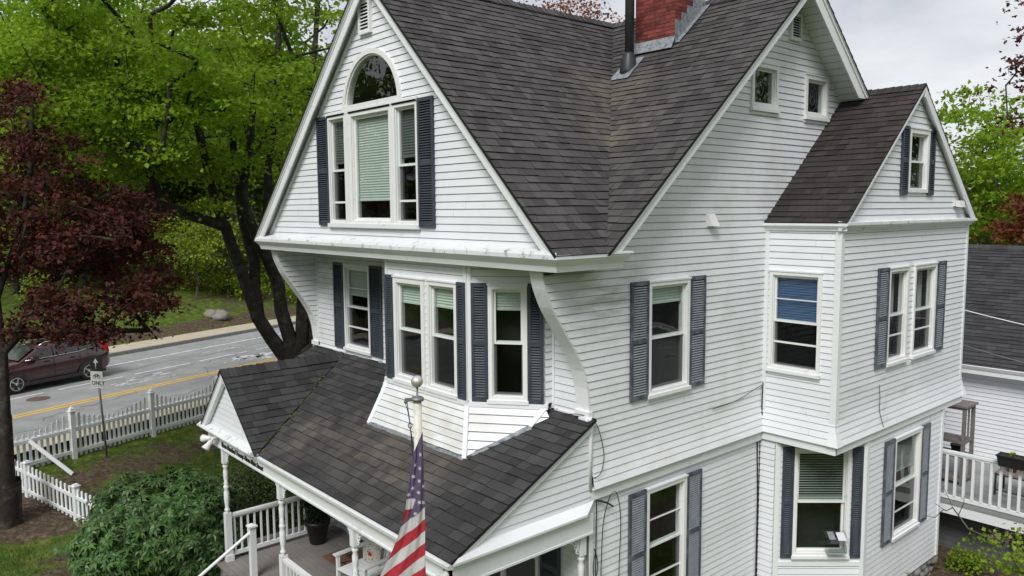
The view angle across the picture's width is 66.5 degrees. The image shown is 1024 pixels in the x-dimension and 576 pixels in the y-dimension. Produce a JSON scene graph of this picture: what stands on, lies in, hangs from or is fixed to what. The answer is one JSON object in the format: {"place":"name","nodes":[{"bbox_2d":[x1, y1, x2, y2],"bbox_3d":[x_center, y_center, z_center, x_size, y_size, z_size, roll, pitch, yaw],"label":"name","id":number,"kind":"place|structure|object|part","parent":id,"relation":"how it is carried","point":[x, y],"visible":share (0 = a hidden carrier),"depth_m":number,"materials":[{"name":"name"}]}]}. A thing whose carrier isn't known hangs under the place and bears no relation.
{"place":"outdoors","nodes":[
{"label":"outdoors","id":0,"kind":"place"},
{"bbox_2d":[10,324,295,442],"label":"road","id":1,"kind":"structure","parent":0,"point":[23,425],"depth_m":28.88,"materials":[{"name":"grey asphalt"}]},
{"bbox_2d":[26,396,50,400],"bbox_3d":[-16.076,3.757,26.488,0.711,0.009,0.711,-5,8,-41],"label":"manhole cover","id":2,"kind":"object","parent":1,"relation":"on","point":[40,398],"visible":1,"depth_m":26.50,"materials":[{"name":"metal"}]},
{"bbox_2d":[8,338,109,393],"bbox_3d":[-17.352,2.700,28.696,2.141,1.683,4.520,3,7,30],"label":"parked car","id":3,"kind":"object","parent":1,"relation":"on","point":[28,364],"visible":0.72,"depth_m":28.16,"materials":[{"name":"red paint"}]},
{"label":"side window","id":4,"kind":"part","parent":3,"relation":"part of","materials":[{"name":"grey glass"}]},
{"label":"side window","id":5,"kind":"part","parent":3,"relation":"part of","materials":[{"name":"grey glass"}]},
{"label":"side window","id":6,"kind":"part","parent":3,"relation":"part of","materials":[{"name":"grey glass"}]},
{"bbox_2d":[16,342,264,433],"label":"road cracks","id":7,"kind":"object","parent":1,"relation":"on","point":[133,378],"visible":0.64,"depth_m":28.75,"materials":[{"name":"grey asphalt"}]},
{"bbox_2d":[10,333,280,441],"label":"road markings","id":8,"kind":"object","parent":1,"relation":"on","point":[259,355],"visible":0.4,"depth_m":29.06,"materials":[{"name":"yellow paint"}]},
{"bbox_2d":[109,321,295,356],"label":"kerb","id":9,"kind":"structure","parent":1,"relation":"on","point":[130,351],"depth_m":37.28,"materials":[{"name":"concrete"}]},
{"bbox_2d":[0,427,306,575],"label":"lawn grass","id":10,"kind":"structure","parent":0,"point":[194,461],"depth_m":20.92,"materials":[{"name":"green plant"}]},
{"bbox_2d":[14,316,295,454],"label":"pavement","id":11,"kind":"structure","parent":0,"point":[141,344],"depth_m":36.28,"materials":[{"name":"concrete"}]},
{"bbox_2d":[0,197,1022,575],"bbox_3d":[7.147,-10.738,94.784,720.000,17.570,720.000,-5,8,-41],"label":"ground","id":12,"kind":"structure","parent":0,"point":[40,523],"depth_m":21.97,"materials":[{"name":"green plant"}]},
{"bbox_2d":[0,209,43,294],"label":"young tree","id":13,"kind":"object","parent":12,"relation":"on","point":[4,252],"visible":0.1,"depth_m":43.79,"materials":[{"name":"green plant"}]},
{"bbox_2d":[0,107,75,213],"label":"forest tree","id":14,"kind":"object","parent":12,"relation":"on","point":[19,203],"visible":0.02,"depth_m":45.96,"materials":[{"name":"green plant"}]},
{"bbox_2d":[4,270,75,304],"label":"shrub","id":15,"kind":"object","parent":12,"relation":"on","point":[29,283],"visible":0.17,"depth_m":41.83,"materials":[{"name":"green plant"}]},
{"bbox_2d":[0,0,87,263],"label":"forest tree","id":16,"kind":"object","parent":12,"relation":"on","point":[20,39],"depth_m":53.16,"materials":[{"name":"green plant"}]},
{"bbox_2d":[0,16,95,293],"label":"forest tree","id":17,"kind":"object","parent":12,"relation":"on","point":[16,288],"depth_m":44.22,"materials":[{"name":"green plant"}]},
{"bbox_2d":[15,205,94,260],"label":"young tree","id":18,"kind":"object","parent":12,"relation":"on","point":[53,218],"visible":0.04,"depth_m":45.49,"materials":[{"name":"green plant"}]},
{"bbox_2d":[15,460,95,523],"bbox_3d":[-10.723,4.888,18.419,5.172,1.542,0.170,3,7,30],"label":"picket fence","id":19,"kind":"object","parent":12,"relation":"on","point":[25,469],"visible":0.53,"depth_m":18.49,"materials":[{"name":"white wood"}]},
{"bbox_2d":[0,103,190,286],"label":"forest tree","id":20,"kind":"object","parent":12,"relation":"on","point":[85,274],"visible":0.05,"depth_m":47.03,"materials":[{"name":"green plant"}]},
{"bbox_2d":[89,355,107,456],"bbox_3d":[-11.386,3.323,21.596,0.446,2.962,0.120,1,6,9],"label":"street sign","id":21,"kind":"object","parent":12,"relation":"on","point":[96,372],"visible":1,"depth_m":21.48,"materials":[{"name":"metal"}]},
{"bbox_2d":[0,69,199,529],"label":"red maple tree","id":22,"kind":"object","parent":12,"relation":"on","point":[71,246],"visible":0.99,"depth_m":17.36,"materials":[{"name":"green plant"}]},
{"bbox_2d":[65,187,137,283],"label":"young tree","id":23,"kind":"object","parent":12,"relation":"on","point":[93,213],"visible":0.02,"depth_m":46.86,"materials":[{"name":"green plant"}]},
{"bbox_2d":[14,360,276,474],"bbox_3d":[-8.547,3.505,26.480,1.146,1.660,17.635,3,7,30],"label":"picket fence","id":24,"kind":"object","parent":12,"relation":"on","point":[73,452],"visible":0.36,"depth_m":22.27,"materials":[{"name":"white wood"}]},
{"bbox_2d":[53,466,248,575],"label":"rhododendron","id":25,"kind":"object","parent":12,"relation":"on","point":[125,525],"visible":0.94,"depth_m":15.11,"materials":[{"name":"green plant"}]},
{"bbox_2d":[122,212,179,269],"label":"young tree","id":26,"kind":"object","parent":12,"relation":"on","point":[159,235],"visible":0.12,"depth_m":46.95,"materials":[{"name":"green plant"}]},
{"bbox_2d":[61,0,241,285],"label":"forest tree","id":27,"kind":"object","parent":12,"relation":"on","point":[104,172],"visible":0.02,"depth_m":44.98,"materials":[{"name":"green plant"}]},
{"bbox_2d":[1,8,330,227],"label":"wood","id":28,"kind":"object","parent":12,"relation":"on","point":[6,215],"depth_m":69.27,"materials":[{"name":"green plant"}]},
{"bbox_2d":[0,0,347,422],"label":"maple tree","id":29,"kind":"object","parent":12,"relation":"on","point":[117,128],"visible":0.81,"depth_m":19.51,"materials":[{"name":"green plant"}]},
{"bbox_2d":[148,197,203,286],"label":"young tree","id":30,"kind":"object","parent":12,"relation":"on","point":[174,227],"visible":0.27,"depth_m":50.04,"materials":[{"name":"green plant"}]},
{"bbox_2d":[124,32,229,272],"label":"forest tree","id":31,"kind":"object","parent":12,"relation":"on","point":[177,193],"visible":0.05,"depth_m":52.97,"materials":[{"name":"green plant"}]},
{"bbox_2d":[157,264,205,290],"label":"shrub","id":32,"kind":"object","parent":12,"relation":"on","point":[191,280],"visible":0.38,"depth_m":48.84,"materials":[{"name":"green plant"}]},
{"bbox_2d":[146,216,225,298],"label":"young tree","id":33,"kind":"object","parent":12,"relation":"on","point":[190,246],"visible":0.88,"depth_m":45.87,"materials":[{"name":"green plant"}]},
{"bbox_2d":[150,193,263,255],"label":"tree","id":34,"kind":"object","parent":12,"relation":"on","point":[232,216],"depth_m":67.27,"materials":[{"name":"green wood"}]},
{"bbox_2d":[203,309,216,318],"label":"boulder","id":35,"kind":"object","parent":12,"relation":"on","point":[209,313],"visible":0.74,"depth_m":42.99,"materials":[{"name":"stone"}]},
{"bbox_2d":[195,262,235,293],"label":"shrub","id":36,"kind":"object","parent":12,"relation":"on","point":[221,282],"visible":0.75,"depth_m":49.22,"materials":[{"name":"green plant"}]},
{"bbox_2d":[176,191,257,293],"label":"young tree","id":37,"kind":"object","parent":12,"relation":"on","point":[225,252],"visible":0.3,"depth_m":48.19,"materials":[{"name":"green plant"}]},
{"bbox_2d":[212,309,229,320],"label":"boulder","id":38,"kind":"object","parent":12,"relation":"on","point":[221,315],"visible":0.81,"depth_m":42.89,"materials":[{"name":"stone"}]},
{"bbox_2d":[165,77,301,286],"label":"forest tree","id":39,"kind":"object","parent":12,"relation":"on","point":[254,177],"visible":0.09,"depth_m":50.53,"materials":[{"name":"green plant"}]},
{"bbox_2d":[189,153,285,227],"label":"forest tree","id":40,"kind":"object","parent":12,"relation":"on","point":[258,199],"visible":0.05,"depth_m":55.84,"materials":[{"name":"green plant"}]},
{"bbox_2d":[178,2,301,75],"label":"forest tree","id":41,"kind":"object","parent":12,"relation":"on","point":[249,40],"visible":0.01,"depth_m":64.81,"materials":[{"name":"green plant"}]},
{"bbox_2d":[223,218,264,270],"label":"young tree","id":42,"kind":"object","parent":12,"relation":"on","point":[245,259],"visible":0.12,"depth_m":50.48,"materials":[{"name":"green plant"}]},
{"bbox_2d":[224,265,282,300],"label":"shrub","id":43,"kind":"object","parent":12,"relation":"on","point":[233,279],"visible":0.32,"depth_m":48.33,"materials":[{"name":"green plant"}]},
{"bbox_2d":[201,458,306,535],"bbox_3d":[-5.911,4.999,19.134,2.852,2.107,2.973,-5,8,-41],"label":"boxwood","id":44,"kind":"object","parent":12,"relation":"on","point":[260,495],"visible":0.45,"depth_m":18.57,"materials":[{"name":"green plant"}]},
{"bbox_2d":[240,44,318,187],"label":"forest tree","id":45,"kind":"object","parent":12,"relation":"on","point":[281,153],"depth_m":52.28,"materials":[{"name":"green plant"}]},
{"bbox_2d":[271,281,295,302],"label":"shrub","id":46,"kind":"object","parent":12,"relation":"on","point":[289,296],"visible":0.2,"depth_m":48.87,"materials":[{"name":"green plant"}]},
{"bbox_2d":[404,375,423,456],"bbox_3d":[-0.990,3.912,8.383,0.200,6.047,0.134,2,6,24],"label":"flagpole","id":47,"kind":"object","parent":12,"relation":"on","point":[416,382],"visible":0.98,"depth_m":8.08,"materials":[{"name":"metal"}]},
{"bbox_2d":[380,432,425,575],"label":"flag","id":48,"kind":"object","parent":47,"relation":"attached to","point":[407,557],"visible":1,"depth_m":8.18,"materials":[{"name":"multicoloured fabric"}]},
{"bbox_2d":[511,0,624,23],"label":"budding tree","id":49,"kind":"object","parent":12,"relation":"on","point":[566,8],"visible":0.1,"depth_m":44.21,"materials":[{"name":"plant"}]},
{"bbox_2d":[197,0,976,575],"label":"house","id":50,"kind":"structure","parent":12,"relation":"on","point":[651,236],"depth_m":12.97,"materials":[{"name":"wood"}]},
{"bbox_2d":[200,434,216,450],"bbox_3d":[-5.909,2.999,15.141,0.289,0.295,0.370,-5,8,-41],"label":"floodlight","id":51,"kind":"object","parent":50,"relation":"attached to","point":[208,444],"visible":0.98,"depth_m":15.12,"materials":[{"name":"white plastic"}]},
{"bbox_2d":[299,500,332,544],"bbox_3d":[-4.013,4.652,16.198,0.799,1.265,0.835,-5,8,-41],"label":"potted plant","id":52,"kind":"object","parent":50,"relation":"on","point":[316,522],"visible":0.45,"depth_m":16.02,"materials":[{"name":"green plant"}]},
{"bbox_2d":[326,114,345,222],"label":"window","id":53,"kind":"structure","parent":50,"relation":"in","point":[335,124],"depth_m":14.14,"materials":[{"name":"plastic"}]},
{"bbox_2d":[322,547,362,566],"bbox_3d":[-3.068,5.360,15.263,0.720,0.023,1.353,-5,8,-41],"label":"doormat","id":54,"kind":"object","parent":50,"relation":"on","point":[345,558],"visible":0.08,"depth_m":15.45,"materials":[{"name":"brown fabric"}]},
{"bbox_2d":[342,263,372,358],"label":"window","id":55,"kind":"structure","parent":50,"relation":"in","point":[355,276],"depth_m":15.86,"materials":[{"name":"plastic"}]},
{"bbox_2d":[347,529,367,542],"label":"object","id":56,"kind":"structure","parent":50,"relation":"in","point":[363,538],"depth_m":16.24,"materials":[{"name":"wood"}]},
{"bbox_2d":[333,539,390,575],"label":"porch chair","id":57,"kind":"object","parent":50,"relation":"on","point":[365,568],"visible":0.42,"depth_m":14.09,"materials":[{"name":"white wood"}]},
{"bbox_2d":[364,540,381,566],"bbox_3d":[-2.538,4.851,14.257,0.420,0.390,0.190,5,8,42],"label":"cushion","id":58,"kind":"object","parent":57,"relation":"on","point":[373,551],"visible":0.9,"depth_m":14.18,"materials":[{"name":"fabric"}]},
{"bbox_2d":[348,104,391,223],"bbox_3d":[-2.207,-2.061,13.277,0.510,1.925,1.354,-5,8,-41],"label":"window","id":59,"kind":"structure","parent":50,"relation":"in","point":[369,130],"depth_m":13.38,"materials":[{"name":"plastic"}]},
{"bbox_2d":[342,48,402,110],"bbox_3d":[-2.053,-3.526,13.213,0.852,0.930,1.860,-5,8,-41],"label":"window","id":60,"kind":"structure","parent":50,"relation":"in","point":[373,78],"depth_m":13.58,"materials":[{"name":"plastic"}]},
{"bbox_2d":[391,99,418,224],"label":"window","id":61,"kind":"structure","parent":50,"relation":"in","point":[404,115],"depth_m":12.47,"materials":[{"name":"plastic"}]},
{"bbox_2d":[391,275,427,389],"bbox_3d":[-1.509,0.717,12.846,0.525,1.835,0.930,-5,8,-41],"label":"window","id":62,"kind":"structure","parent":50,"relation":"in","point":[409,315],"depth_m":12.88,"materials":[{"name":"plastic"}]},
{"bbox_2d":[425,279,457,399],"bbox_3d":[-0.911,0.782,12.159,0.525,1.835,0.815,-5,8,-41],"label":"window","id":63,"kind":"structure","parent":50,"relation":"in","point":[440,294],"depth_m":12.19,"materials":[{"name":"plastic"}]},
{"bbox_2d":[435,570,448,575],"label":"floodlight","id":64,"kind":"object","parent":50,"relation":"attached to","point":[445,572],"visible":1,"depth_m":9.49,"materials":[{"name":"white plastic"}]},
{"bbox_2d":[486,283,528,404],"bbox_3d":[-0.028,0.833,11.590,0.622,1.835,0.625,-27,27,-77],"label":"window","id":65,"kind":"structure","parent":50,"relation":"in","point":[507,303],"depth_m":11.49,"materials":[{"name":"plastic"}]},
{"bbox_2d":[500,556,539,575],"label":"window","id":66,"kind":"structure","parent":50,"relation":"in","point":[503,572],"depth_m":12.03,"materials":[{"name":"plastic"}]},
{"bbox_2d":[561,414,603,477],"bbox_3d":[0.986,2.360,11.103,0.624,1.171,0.266,1,6,14],"label":"cable","id":67,"kind":"object","parent":50,"relation":"attached to","point":[601,441],"visible":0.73,"depth_m":11.10,"materials":[{"name":"black rubber"}]},
{"bbox_2d":[593,549,597,575],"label":"cable","id":68,"kind":"object","parent":50,"relation":"attached to","point":[593,563],"visible":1,"depth_m":11.21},
{"bbox_2d":[595,499,596,575],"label":"cable","id":69,"kind":"object","parent":50,"relation":"attached to","point":[596,536],"visible":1,"depth_m":11.22,"materials":[{"name":"black rubber"}]},
{"bbox_2d":[598,500,613,506],"bbox_3d":[1.354,3.109,11.266,0.296,0.173,0.030,-4,7,-33],"label":"cable","id":70,"kind":"object","parent":50,"relation":"attached to","point":[605,502],"visible":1,"depth_m":11.26,"materials":[{"name":"black rubber"}]},
{"bbox_2d":[600,491,620,575],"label":"cable","id":71,"kind":"object","parent":50,"relation":"attached to","point":[620,532],"visible":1,"depth_m":11.38,"materials":[{"name":"black rubber"}]},
{"bbox_2d":[646,474,688,575],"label":"window","id":72,"kind":"structure","parent":50,"relation":"in","point":[667,500],"depth_m":12.64,"materials":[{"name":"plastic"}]},
{"bbox_2d":[646,277,691,401],"bbox_3d":[2.274,0.759,12.157,1.040,1.835,0.525,-5,8,-41],"label":"window","id":73,"kind":"structure","parent":50,"relation":"in","point":[669,318],"depth_m":12.19,"materials":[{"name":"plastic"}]},
{"bbox_2d":[714,385,761,408],"bbox_3d":[3.892,1.859,13.368,1.516,0.192,0.033,-5,8,-41],"label":"cable","id":74,"kind":"object","parent":50,"relation":"attached to","point":[738,399],"visible":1,"depth_m":13.33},
{"bbox_2d":[755,382,763,575],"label":"cable","id":75,"kind":"object","parent":50,"relation":"attached to","point":[757,488],"visible":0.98,"depth_m":14.06,"materials":[{"name":"black rubber"}]},
{"bbox_2d":[749,61,780,116],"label":"window","id":76,"kind":"structure","parent":50,"relation":"in","point":[764,95],"depth_m":13.44,"materials":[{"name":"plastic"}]},
{"bbox_2d":[765,269,823,381],"bbox_3d":[4.977,0.608,13.454,0.525,1.835,0.990,-5,8,-41],"label":"window","id":77,"kind":"structure","parent":50,"relation":"in","point":[795,297],"depth_m":13.37,"materials":[{"name":"plastic"}]},
{"bbox_2d":[803,73,829,124],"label":"window","id":78,"kind":"structure","parent":50,"relation":"in","point":[816,92],"depth_m":14.56,"materials":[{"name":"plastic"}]},
{"bbox_2d":[791,447,851,560],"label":"window","id":79,"kind":"structure","parent":50,"relation":"in","point":[822,482],"depth_m":13.96,"materials":[{"name":"plastic"}]},
{"bbox_2d":[825,532,846,553],"bbox_3d":[5.740,4.510,13.813,0.380,0.352,0.230,0,6,1],"label":"bird feeder","id":80,"kind":"object","parent":50,"relation":"attached to","point":[841,536],"visible":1,"depth_m":13.82,"materials":[{"name":"plastic"}]},
{"bbox_2d":[884,265,911,369],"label":"window","id":81,"kind":"structure","parent":50,"relation":"in","point":[899,275],"depth_m":14.35,"materials":[{"name":"plastic"}]},
{"bbox_2d":[890,426,923,543],"bbox_3d":[7.417,3.745,15.116,1.230,2.045,0.525,-5,8,-41],"label":"window","id":82,"kind":"structure","parent":50,"relation":"in","point":[909,444],"depth_m":15.16,"materials":[{"name":"plastic"}]},
{"bbox_2d":[908,126,931,192],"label":"window","id":83,"kind":"structure","parent":50,"relation":"in","point":[920,138],"depth_m":14.48,"materials":[{"name":"plastic"}]},
{"bbox_2d":[909,262,938,361],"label":"window","id":84,"kind":"structure","parent":50,"relation":"in","point":[925,274],"depth_m":15.15,"materials":[{"name":"plastic"}]},
{"bbox_2d":[952,200,964,206],"bbox_3d":[8.903,-1.677,15.546,0.270,0.135,0.150,-5,8,-41],"label":"floodlight","id":85,"kind":"object","parent":50,"relation":"attached to","point":[958,203],"visible":1,"depth_m":15.49,"materials":[{"name":"white plastic"}]},
{"bbox_2d":[937,542,993,575],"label":"ground plant","id":86,"kind":"object","parent":12,"relation":"on","point":[958,558],"visible":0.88,"depth_m":16.33,"materials":[{"name":"green plant"}]},
{"bbox_2d":[924,488,1023,575],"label":"lilac bush","id":87,"kind":"object","parent":12,"relation":"on","point":[1008,569],"visible":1,"depth_m":13.45,"materials":[{"name":"green plant"}]},
{"bbox_2d":[935,80,1023,244],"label":"maple tree","id":88,"kind":"object","parent":12,"relation":"on","point":[1003,167],"visible":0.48,"depth_m":29.57,"materials":[{"name":"green plant"}]},
{"bbox_2d":[940,448,1023,533],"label":"deck","id":89,"kind":"structure","parent":12,"relation":"on","point":[979,499],"depth_m":16.56,"materials":[{"name":"white wood"}]},
{"bbox_2d":[941,399,978,485],"bbox_3d":[10.075,3.514,18.111,0.680,1.845,1.050,-5,8,-41],"label":"plant stand","id":90,"kind":"object","parent":89,"relation":"on","point":[962,439],"visible":0.51,"depth_m":17.80,"materials":[{"name":"grey wood"}]},
{"bbox_2d":[938,512,1023,566],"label":"deck skirt wall","id":91,"kind":"structure","parent":89,"relation":"attached to","point":[953,530],"depth_m":17.22,"materials":[{"name":"grey wood"}]},
{"bbox_2d":[995,452,1023,470],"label":"window box","id":92,"kind":"object","parent":89,"relation":"on","point":[1011,460],"visible":1,"depth_m":15.73,"materials":[{"name":"black plastic"}]},
{"bbox_2d":[943,244,1023,459],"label":"wing","id":93,"kind":"structure","parent":12,"relation":"on","point":[993,385],"depth_m":19.69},
{"bbox_2d":[970,236,999,244],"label":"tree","id":94,"kind":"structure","parent":12,"relation":"on","point":[977,241],"depth_m":30.75,"materials":[{"name":"green plant"}]},
{"bbox_2d":[972,190,1023,245],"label":"tree","id":95,"kind":"object","parent":12,"relation":"on","point":[1002,228],"visible":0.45,"depth_m":25.93,"materials":[{"name":"red plant"}]},
{"bbox_2d":[972,0,1023,135],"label":"budding tree","id":96,"kind":"object","parent":12,"relation":"on","point":[1018,62],"visible":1,"depth_m":22.33,"materials":[{"name":"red plant"}]},
{"bbox_2d":[974,180,1023,235],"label":"maple tree","id":97,"kind":"object","parent":12,"relation":"on","point":[1003,210],"depth_m":41.38,"materials":[{"name":"green plant"}]},
{"bbox_2d":[0,0,1023,188],"label":"sky","id":98,"kind":"structure","parent":0,"point":[943,45],"materials":[{"name":"white"}]},
{"bbox_2d":[950,443,960,451],"bbox_3d":[10.217,3.691,17.966,0.240,0.200,0.240,-5,8,-41],"label":"flower pot","id":99,"kind":"object","parent":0,"point":[955,447],"visible":0.73,"depth_m":17.89,"materials":[{"name":"black plastic"}]},
{"bbox_2d":[963,345,1023,362],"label":"cable","id":100,"kind":"object","parent":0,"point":[993,354],"visible":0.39,"depth_m":18.30,"materials":[{"name":"metal"}]},
{"bbox_2d":[965,310,1023,324],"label":"cable","id":101,"kind":"object","parent":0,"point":[994,317],"visible":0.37,"depth_m":18.24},
{"bbox_2d":[994,467,1023,496],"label":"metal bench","id":102,"kind":"object","parent":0,"point":[1006,473],"visible":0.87,"depth_m":17.09,"materials":[{"name":"grey metal"}]}
]}

